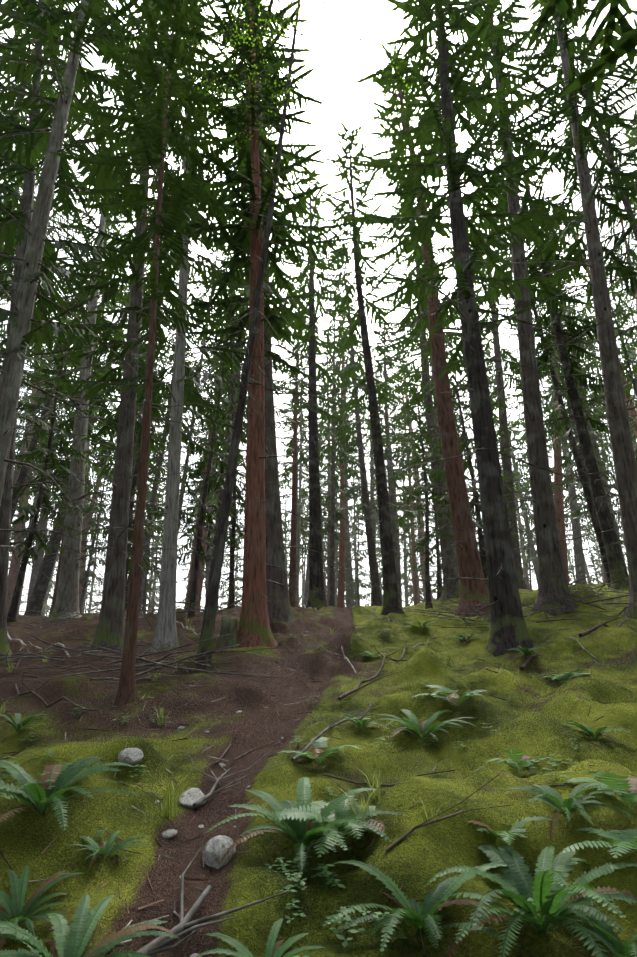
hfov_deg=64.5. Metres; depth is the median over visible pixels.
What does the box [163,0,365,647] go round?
conifer tree
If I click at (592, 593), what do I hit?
brash pile
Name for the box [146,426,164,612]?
conifer trunk
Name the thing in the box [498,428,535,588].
conifer trunk
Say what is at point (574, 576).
conifer trunk
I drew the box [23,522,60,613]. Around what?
conifer trunk
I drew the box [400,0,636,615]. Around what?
conifer tree
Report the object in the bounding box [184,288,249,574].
conifer trunk
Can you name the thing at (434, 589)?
conifer trunk
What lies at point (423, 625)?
fern
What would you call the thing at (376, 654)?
fern
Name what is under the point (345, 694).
fallen branch
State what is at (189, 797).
rock
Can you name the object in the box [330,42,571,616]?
conifer tree
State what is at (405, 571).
conifer trunk
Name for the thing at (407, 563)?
conifer trunk
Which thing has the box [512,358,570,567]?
conifer trunk
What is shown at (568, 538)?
conifer trunk
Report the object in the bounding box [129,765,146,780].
herb
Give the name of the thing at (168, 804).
grass tuft
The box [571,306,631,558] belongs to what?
conifer trunk
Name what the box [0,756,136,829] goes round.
fern
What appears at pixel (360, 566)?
conifer trunk
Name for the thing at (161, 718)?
grass tuft
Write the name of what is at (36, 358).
conifer tree
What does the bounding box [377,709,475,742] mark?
fern
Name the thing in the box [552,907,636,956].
fern
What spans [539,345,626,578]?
conifer tree
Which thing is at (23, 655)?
brash pile
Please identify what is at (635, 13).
conifer trunk
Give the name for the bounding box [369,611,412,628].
fallen branch
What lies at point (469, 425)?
conifer trunk
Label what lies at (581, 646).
twig
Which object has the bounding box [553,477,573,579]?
conifer trunk
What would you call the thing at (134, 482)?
conifer tree
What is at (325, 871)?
herb
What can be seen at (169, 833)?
rock
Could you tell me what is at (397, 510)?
conifer tree
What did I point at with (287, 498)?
conifer tree
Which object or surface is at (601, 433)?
conifer trunk
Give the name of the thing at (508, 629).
conifer tree
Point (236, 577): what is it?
conifer trunk
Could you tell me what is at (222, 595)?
conifer trunk
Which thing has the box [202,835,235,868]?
rock
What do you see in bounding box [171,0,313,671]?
conifer trunk
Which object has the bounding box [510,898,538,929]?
herb
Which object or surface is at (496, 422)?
conifer trunk
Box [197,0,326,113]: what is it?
branch
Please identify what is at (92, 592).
conifer trunk
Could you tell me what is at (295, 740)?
herb
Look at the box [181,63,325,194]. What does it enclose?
branch
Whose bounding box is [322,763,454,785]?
twig
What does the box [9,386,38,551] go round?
conifer trunk
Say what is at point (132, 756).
rock
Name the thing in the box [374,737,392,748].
herb
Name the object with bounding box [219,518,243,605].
conifer trunk
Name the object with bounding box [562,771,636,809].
fern
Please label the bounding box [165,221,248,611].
conifer tree
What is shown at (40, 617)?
brash pile
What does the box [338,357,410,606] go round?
conifer tree
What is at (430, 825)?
grass tuft
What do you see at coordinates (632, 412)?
conifer tree
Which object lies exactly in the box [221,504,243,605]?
conifer trunk
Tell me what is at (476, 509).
conifer tree
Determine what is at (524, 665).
fallen branch
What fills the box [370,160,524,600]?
conifer tree
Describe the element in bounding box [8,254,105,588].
conifer tree
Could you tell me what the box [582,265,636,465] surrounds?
tree
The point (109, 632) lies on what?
conifer tree
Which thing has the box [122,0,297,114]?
branch
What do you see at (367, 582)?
conifer trunk
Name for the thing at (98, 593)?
conifer trunk
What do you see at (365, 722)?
fern
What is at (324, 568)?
conifer trunk
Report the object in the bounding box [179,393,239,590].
conifer trunk
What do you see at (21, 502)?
conifer tree
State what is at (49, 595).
conifer trunk
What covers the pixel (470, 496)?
conifer trunk
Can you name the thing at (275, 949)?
fern
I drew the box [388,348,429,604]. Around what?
conifer tree
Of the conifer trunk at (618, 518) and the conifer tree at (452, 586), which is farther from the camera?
the conifer trunk at (618, 518)
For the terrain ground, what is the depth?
3.98 m
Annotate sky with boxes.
[0,0,636,615]
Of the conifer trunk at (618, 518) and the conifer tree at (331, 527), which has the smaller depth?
the conifer tree at (331, 527)
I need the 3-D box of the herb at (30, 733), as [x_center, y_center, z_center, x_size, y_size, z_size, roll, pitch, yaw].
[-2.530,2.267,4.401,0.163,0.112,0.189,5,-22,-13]
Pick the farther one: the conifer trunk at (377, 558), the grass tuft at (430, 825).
the conifer trunk at (377, 558)
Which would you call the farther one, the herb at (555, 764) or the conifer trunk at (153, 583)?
the conifer trunk at (153, 583)
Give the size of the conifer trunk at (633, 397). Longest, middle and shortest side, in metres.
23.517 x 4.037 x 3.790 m
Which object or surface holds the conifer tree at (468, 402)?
on the terrain ground
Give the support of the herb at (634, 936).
on the terrain ground
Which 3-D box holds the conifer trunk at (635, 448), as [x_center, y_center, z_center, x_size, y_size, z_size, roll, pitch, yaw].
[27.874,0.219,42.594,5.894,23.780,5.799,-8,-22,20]
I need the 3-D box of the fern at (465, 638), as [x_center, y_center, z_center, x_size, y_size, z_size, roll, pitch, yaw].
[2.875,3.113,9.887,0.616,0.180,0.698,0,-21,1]
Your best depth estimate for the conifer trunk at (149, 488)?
40.03 m
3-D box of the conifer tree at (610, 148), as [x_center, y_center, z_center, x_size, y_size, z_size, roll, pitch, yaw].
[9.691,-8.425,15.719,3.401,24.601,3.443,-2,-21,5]
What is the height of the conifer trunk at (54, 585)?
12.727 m
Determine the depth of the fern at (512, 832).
2.75 m
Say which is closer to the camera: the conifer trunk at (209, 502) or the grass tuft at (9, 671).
the grass tuft at (9, 671)
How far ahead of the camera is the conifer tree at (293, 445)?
25.64 m
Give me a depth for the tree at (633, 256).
23.26 m
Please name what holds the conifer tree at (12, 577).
on the terrain ground
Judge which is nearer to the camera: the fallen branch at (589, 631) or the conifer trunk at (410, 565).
the fallen branch at (589, 631)
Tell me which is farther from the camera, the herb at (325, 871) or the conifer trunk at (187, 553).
the conifer trunk at (187, 553)
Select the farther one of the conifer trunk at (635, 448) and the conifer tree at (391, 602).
the conifer trunk at (635, 448)
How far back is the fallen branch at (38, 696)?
5.77 m
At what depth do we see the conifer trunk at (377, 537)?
70.06 m
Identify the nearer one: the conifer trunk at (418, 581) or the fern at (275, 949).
the fern at (275, 949)
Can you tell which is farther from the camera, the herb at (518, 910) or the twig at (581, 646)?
the twig at (581, 646)
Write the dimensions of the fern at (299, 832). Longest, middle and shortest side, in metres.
1.174 x 1.130 x 0.279 m
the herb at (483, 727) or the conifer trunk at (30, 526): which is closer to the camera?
the herb at (483, 727)
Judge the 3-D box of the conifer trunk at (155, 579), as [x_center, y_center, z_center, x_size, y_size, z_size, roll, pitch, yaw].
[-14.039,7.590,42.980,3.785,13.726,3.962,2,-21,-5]
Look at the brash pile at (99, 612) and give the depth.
17.05 m
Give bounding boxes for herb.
[20,732,35,745]
[37,772,60,788]
[91,830,105,840]
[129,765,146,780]
[265,857,289,872]
[280,872,306,898]
[284,856,313,883]
[285,899,305,922]
[290,736,304,748]
[292,950,311,956]
[310,863,345,890]
[326,906,369,947]
[359,910,405,942]
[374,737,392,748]
[480,723,495,735]
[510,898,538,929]
[513,908,543,916]
[543,762,572,781]
[568,739,586,748]
[630,933,636,940]
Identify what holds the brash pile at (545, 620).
on the terrain ground
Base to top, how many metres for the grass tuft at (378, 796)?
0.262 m
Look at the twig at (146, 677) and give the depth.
6.84 m
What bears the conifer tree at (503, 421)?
on the terrain ground
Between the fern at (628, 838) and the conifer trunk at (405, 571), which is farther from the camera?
the conifer trunk at (405, 571)
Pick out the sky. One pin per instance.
(356, 114)
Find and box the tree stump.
[215,617,238,649]
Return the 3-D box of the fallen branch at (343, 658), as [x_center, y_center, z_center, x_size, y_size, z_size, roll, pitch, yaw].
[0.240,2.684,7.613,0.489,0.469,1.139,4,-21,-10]
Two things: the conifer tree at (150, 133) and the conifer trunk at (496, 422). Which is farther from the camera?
the conifer trunk at (496, 422)
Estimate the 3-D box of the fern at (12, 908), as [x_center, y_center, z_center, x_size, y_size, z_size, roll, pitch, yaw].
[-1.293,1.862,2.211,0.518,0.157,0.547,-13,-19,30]
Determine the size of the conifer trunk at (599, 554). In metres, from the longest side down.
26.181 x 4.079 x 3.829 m
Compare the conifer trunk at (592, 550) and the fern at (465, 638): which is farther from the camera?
the conifer trunk at (592, 550)
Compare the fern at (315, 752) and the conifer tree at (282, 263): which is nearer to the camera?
the fern at (315, 752)
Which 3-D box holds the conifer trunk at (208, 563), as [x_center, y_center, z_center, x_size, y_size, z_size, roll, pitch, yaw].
[-8.766,-0.494,42.191,6.859,27.532,8.659,-3,-20,-1]
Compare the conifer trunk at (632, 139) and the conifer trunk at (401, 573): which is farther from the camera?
the conifer trunk at (401, 573)
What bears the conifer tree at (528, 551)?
on the terrain ground
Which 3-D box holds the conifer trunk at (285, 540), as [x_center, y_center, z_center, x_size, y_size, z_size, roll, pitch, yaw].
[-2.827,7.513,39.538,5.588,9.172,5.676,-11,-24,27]
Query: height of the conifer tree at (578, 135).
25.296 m
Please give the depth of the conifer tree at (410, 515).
19.68 m
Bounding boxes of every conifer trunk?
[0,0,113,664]
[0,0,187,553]
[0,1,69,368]
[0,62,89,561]
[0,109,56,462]
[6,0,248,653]
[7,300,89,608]
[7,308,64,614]
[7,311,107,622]
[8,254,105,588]
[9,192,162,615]
[9,334,68,614]
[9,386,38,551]
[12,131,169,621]
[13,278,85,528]
[19,550,54,614]
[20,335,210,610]
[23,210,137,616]
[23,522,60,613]
[25,348,112,612]
[41,492,61,615]
[48,515,97,610]
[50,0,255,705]
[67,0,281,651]
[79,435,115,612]
[80,375,120,600]
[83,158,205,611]
[83,479,106,612]
[83,577,96,613]
[87,457,108,612]
[87,571,103,611]
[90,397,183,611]
[107,359,180,612]
[128,460,190,612]
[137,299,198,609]
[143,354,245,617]
[145,492,164,612]
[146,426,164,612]
[146,443,168,601]
[146,485,165,609]
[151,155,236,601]
[156,472,184,591]
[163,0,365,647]
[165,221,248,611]
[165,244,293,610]
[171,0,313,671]
[177,431,208,609]
[177,463,205,600]
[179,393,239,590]
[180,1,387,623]
[180,373,229,611]
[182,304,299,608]
[183,337,240,600]
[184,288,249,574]
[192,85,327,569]
[203,513,243,606]
[218,577,228,608]
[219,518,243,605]
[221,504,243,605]
[225,510,243,601]
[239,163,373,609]
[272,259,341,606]
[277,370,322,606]
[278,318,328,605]
[281,476,301,600]
[282,519,308,599]
[289,381,338,606]
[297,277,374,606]
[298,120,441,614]
[298,486,308,604]
[299,516,337,603]
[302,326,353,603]
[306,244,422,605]
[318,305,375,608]
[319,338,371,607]
[320,454,327,600]
[323,515,356,607]
[324,445,352,606]
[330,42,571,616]
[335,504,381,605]
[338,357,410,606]
[345,448,381,603]
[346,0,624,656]
[349,494,371,605]
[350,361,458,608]
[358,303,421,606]
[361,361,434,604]
[362,495,382,605]
[362,516,380,605]
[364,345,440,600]
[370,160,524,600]
[370,495,403,601]
[375,487,382,596]
[376,507,412,602]
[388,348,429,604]
[392,426,419,605]
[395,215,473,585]
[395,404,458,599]
[399,485,423,602]
[399,492,423,601]
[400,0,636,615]
[401,518,436,606]
[403,482,442,602]
[403,521,436,602]
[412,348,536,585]
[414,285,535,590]
[421,326,477,541]
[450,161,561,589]
[454,275,527,559]
[465,464,482,545]
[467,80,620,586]
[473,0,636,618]
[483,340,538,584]
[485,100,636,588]
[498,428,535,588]
[506,299,570,550]
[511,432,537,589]
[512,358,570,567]
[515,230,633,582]
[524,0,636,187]
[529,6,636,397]
[529,447,588,583]
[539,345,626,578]
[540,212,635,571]
[540,321,624,580]
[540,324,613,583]
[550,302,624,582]
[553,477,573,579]
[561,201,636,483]
[562,462,596,582]
[565,520,575,583]
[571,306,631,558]
[576,490,603,582]
[580,491,603,580]
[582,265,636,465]
[582,340,622,538]
[585,519,602,580]
[586,519,603,581]
[586,554,603,582]
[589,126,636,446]
[590,0,636,77]
[604,387,636,478]
[608,459,627,569]
[615,285,636,443]
[616,107,636,328]
[616,306,636,411]
[618,18,636,420]
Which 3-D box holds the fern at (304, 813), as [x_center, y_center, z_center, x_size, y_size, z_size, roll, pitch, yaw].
[0.051,2.000,2.950,0.646,0.163,0.789,19,-28,-40]
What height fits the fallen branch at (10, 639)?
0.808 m
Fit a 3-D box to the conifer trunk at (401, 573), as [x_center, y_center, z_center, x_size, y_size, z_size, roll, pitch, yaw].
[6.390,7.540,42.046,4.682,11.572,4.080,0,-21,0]
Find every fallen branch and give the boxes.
[0,673,96,710]
[7,631,102,656]
[136,847,288,956]
[141,612,218,638]
[187,750,284,806]
[291,704,391,761]
[315,641,355,672]
[338,642,407,699]
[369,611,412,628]
[401,627,439,657]
[519,642,538,669]
[578,617,626,636]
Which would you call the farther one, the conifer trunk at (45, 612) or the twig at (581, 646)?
the conifer trunk at (45, 612)
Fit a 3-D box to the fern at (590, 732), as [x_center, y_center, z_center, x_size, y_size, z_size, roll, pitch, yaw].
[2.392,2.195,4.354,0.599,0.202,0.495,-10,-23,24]
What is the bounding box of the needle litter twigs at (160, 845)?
[0,608,613,956]
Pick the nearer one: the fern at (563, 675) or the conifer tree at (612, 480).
the fern at (563, 675)
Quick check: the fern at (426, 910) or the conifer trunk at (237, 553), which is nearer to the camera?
the fern at (426, 910)
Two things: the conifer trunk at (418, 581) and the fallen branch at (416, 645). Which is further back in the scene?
the conifer trunk at (418, 581)
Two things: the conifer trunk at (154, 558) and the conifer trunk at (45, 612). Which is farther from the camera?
the conifer trunk at (154, 558)
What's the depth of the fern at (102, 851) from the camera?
2.67 m
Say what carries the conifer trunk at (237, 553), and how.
on the terrain ground
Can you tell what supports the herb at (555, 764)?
on the terrain ground
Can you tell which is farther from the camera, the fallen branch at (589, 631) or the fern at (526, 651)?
the fallen branch at (589, 631)
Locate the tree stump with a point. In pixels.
(228, 625)
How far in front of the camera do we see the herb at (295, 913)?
2.30 m
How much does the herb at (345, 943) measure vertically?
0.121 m
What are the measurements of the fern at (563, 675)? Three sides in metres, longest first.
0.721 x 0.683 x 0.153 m
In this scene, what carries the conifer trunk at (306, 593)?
on the terrain ground
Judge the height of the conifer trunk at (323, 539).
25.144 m
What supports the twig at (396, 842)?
on the terrain ground
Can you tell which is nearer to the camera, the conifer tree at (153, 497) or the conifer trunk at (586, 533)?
the conifer tree at (153, 497)
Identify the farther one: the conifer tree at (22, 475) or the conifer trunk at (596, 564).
the conifer trunk at (596, 564)
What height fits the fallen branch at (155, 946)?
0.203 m
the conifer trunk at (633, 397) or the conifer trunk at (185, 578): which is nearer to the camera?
the conifer trunk at (633, 397)
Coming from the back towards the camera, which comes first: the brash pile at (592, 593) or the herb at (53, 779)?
the brash pile at (592, 593)
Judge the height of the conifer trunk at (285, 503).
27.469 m
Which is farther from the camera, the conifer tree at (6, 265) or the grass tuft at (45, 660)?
the conifer tree at (6, 265)
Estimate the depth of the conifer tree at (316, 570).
22.54 m
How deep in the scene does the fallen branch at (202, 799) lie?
3.69 m
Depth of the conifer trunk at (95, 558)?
51.71 m
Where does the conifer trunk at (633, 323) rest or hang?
on the terrain ground
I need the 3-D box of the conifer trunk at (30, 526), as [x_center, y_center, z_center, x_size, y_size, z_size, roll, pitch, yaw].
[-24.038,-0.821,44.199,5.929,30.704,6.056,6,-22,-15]
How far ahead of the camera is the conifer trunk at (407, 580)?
44.97 m
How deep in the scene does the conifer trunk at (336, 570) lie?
47.08 m
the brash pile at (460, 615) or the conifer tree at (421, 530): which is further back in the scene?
the conifer tree at (421, 530)
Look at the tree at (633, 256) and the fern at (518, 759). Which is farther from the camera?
the tree at (633, 256)
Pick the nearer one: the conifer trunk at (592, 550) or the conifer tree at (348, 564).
the conifer tree at (348, 564)
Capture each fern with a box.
[0,713,53,731]
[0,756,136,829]
[0,865,82,950]
[0,894,179,956]
[64,831,150,869]
[196,918,325,956]
[205,777,404,871]
[271,795,384,856]
[277,737,361,761]
[322,860,520,951]
[341,714,386,728]
[359,651,385,658]
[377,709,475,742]
[402,620,441,629]
[410,685,486,705]
[424,845,636,956]
[451,633,480,641]
[466,816,552,844]
[486,750,552,769]
[502,783,635,839]
[504,646,546,655]
[542,669,590,680]
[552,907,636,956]
[559,827,636,857]
[561,720,634,742]
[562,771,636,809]
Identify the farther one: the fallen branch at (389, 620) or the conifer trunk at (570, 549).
the conifer trunk at (570, 549)
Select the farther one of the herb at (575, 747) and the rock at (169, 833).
the herb at (575, 747)
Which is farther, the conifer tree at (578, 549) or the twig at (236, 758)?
the conifer tree at (578, 549)
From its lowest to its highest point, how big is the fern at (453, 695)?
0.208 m
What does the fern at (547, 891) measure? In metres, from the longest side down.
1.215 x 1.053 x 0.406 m
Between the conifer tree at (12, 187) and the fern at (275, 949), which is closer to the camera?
the fern at (275, 949)
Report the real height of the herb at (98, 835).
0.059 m
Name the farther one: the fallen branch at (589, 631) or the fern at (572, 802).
the fallen branch at (589, 631)
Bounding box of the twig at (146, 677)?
[113,676,171,680]
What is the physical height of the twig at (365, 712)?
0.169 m
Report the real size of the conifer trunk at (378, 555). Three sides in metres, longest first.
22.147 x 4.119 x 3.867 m
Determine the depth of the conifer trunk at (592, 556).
43.97 m
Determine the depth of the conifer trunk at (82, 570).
36.41 m
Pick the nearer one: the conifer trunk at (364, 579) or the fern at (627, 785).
the fern at (627, 785)
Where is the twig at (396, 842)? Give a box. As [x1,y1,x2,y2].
[385,773,510,851]
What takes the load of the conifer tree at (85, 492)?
on the terrain ground
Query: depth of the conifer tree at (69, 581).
20.11 m
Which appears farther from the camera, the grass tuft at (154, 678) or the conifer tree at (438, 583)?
the conifer tree at (438, 583)
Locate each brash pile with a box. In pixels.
[0,631,167,681]
[7,608,89,627]
[21,623,306,682]
[35,600,182,619]
[141,593,218,617]
[393,591,565,628]
[457,586,636,631]
[488,563,636,614]
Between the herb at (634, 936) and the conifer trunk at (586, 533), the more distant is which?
the conifer trunk at (586, 533)
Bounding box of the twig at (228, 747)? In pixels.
[183,744,253,779]
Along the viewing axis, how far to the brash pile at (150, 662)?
6.63 m
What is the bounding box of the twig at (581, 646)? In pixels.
[567,635,595,663]
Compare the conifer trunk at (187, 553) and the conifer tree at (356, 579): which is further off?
the conifer trunk at (187, 553)
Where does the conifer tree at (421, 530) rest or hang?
on the terrain ground
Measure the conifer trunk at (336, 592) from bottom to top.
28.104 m
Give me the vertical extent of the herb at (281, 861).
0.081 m
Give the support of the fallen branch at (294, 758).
on the terrain ground
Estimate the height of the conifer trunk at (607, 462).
21.232 m
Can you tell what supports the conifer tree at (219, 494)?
on the terrain ground
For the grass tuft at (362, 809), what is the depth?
2.98 m
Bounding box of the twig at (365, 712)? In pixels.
[353,702,371,719]
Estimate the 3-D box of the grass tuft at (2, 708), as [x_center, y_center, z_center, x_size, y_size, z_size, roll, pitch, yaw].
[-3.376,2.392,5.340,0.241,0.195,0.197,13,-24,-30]
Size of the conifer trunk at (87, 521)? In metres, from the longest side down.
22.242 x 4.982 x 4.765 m
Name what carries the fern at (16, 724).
on the terrain ground
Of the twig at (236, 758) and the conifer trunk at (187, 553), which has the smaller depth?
the twig at (236, 758)
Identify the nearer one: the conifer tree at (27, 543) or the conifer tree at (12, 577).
the conifer tree at (27, 543)
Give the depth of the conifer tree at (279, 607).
14.94 m
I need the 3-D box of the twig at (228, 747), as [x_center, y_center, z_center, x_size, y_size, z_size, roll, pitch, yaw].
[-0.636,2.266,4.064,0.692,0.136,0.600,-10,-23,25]
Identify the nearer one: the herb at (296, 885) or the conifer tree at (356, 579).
the herb at (296, 885)
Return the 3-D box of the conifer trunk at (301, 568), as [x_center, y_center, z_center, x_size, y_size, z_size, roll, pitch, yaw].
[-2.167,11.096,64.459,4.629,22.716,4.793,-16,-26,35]
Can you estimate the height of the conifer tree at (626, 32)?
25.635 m
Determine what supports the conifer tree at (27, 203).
on the terrain ground
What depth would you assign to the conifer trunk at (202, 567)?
35.56 m
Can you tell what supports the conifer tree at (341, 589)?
on the terrain ground
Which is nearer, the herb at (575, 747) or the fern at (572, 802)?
the fern at (572, 802)
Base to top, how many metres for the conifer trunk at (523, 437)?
25.627 m
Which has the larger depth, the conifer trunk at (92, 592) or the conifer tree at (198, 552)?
the conifer trunk at (92, 592)
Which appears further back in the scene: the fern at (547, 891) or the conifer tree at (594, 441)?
the conifer tree at (594, 441)
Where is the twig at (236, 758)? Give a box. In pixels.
[232,730,303,760]
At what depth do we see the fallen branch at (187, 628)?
12.06 m
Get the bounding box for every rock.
[118,748,143,766]
[162,829,176,838]
[178,788,206,807]
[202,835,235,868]
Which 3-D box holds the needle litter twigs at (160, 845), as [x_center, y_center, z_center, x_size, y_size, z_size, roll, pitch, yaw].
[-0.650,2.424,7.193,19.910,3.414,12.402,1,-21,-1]
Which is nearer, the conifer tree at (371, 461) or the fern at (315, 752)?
the fern at (315, 752)
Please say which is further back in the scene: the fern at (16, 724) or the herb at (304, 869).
the fern at (16, 724)
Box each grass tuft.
[0,699,8,713]
[4,662,14,672]
[39,649,52,661]
[142,669,162,680]
[145,706,170,725]
[151,780,194,818]
[334,782,376,826]
[356,765,386,801]
[418,798,447,826]
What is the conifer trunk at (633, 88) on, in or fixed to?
on the terrain ground
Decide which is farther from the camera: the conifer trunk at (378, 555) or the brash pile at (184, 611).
the conifer trunk at (378, 555)
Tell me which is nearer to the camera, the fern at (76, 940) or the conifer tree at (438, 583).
the fern at (76, 940)
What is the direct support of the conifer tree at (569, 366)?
on the terrain ground
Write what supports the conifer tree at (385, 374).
on the terrain ground
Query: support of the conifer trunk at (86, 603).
on the terrain ground
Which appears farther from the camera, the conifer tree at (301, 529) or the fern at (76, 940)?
the conifer tree at (301, 529)
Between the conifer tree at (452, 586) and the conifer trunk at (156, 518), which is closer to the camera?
the conifer tree at (452, 586)
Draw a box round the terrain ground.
[0,582,636,956]
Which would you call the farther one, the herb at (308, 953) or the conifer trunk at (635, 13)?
the conifer trunk at (635, 13)
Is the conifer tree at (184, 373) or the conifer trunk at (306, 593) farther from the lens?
the conifer trunk at (306, 593)
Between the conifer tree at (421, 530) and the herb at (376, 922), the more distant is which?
the conifer tree at (421, 530)
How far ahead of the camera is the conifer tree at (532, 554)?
46.21 m

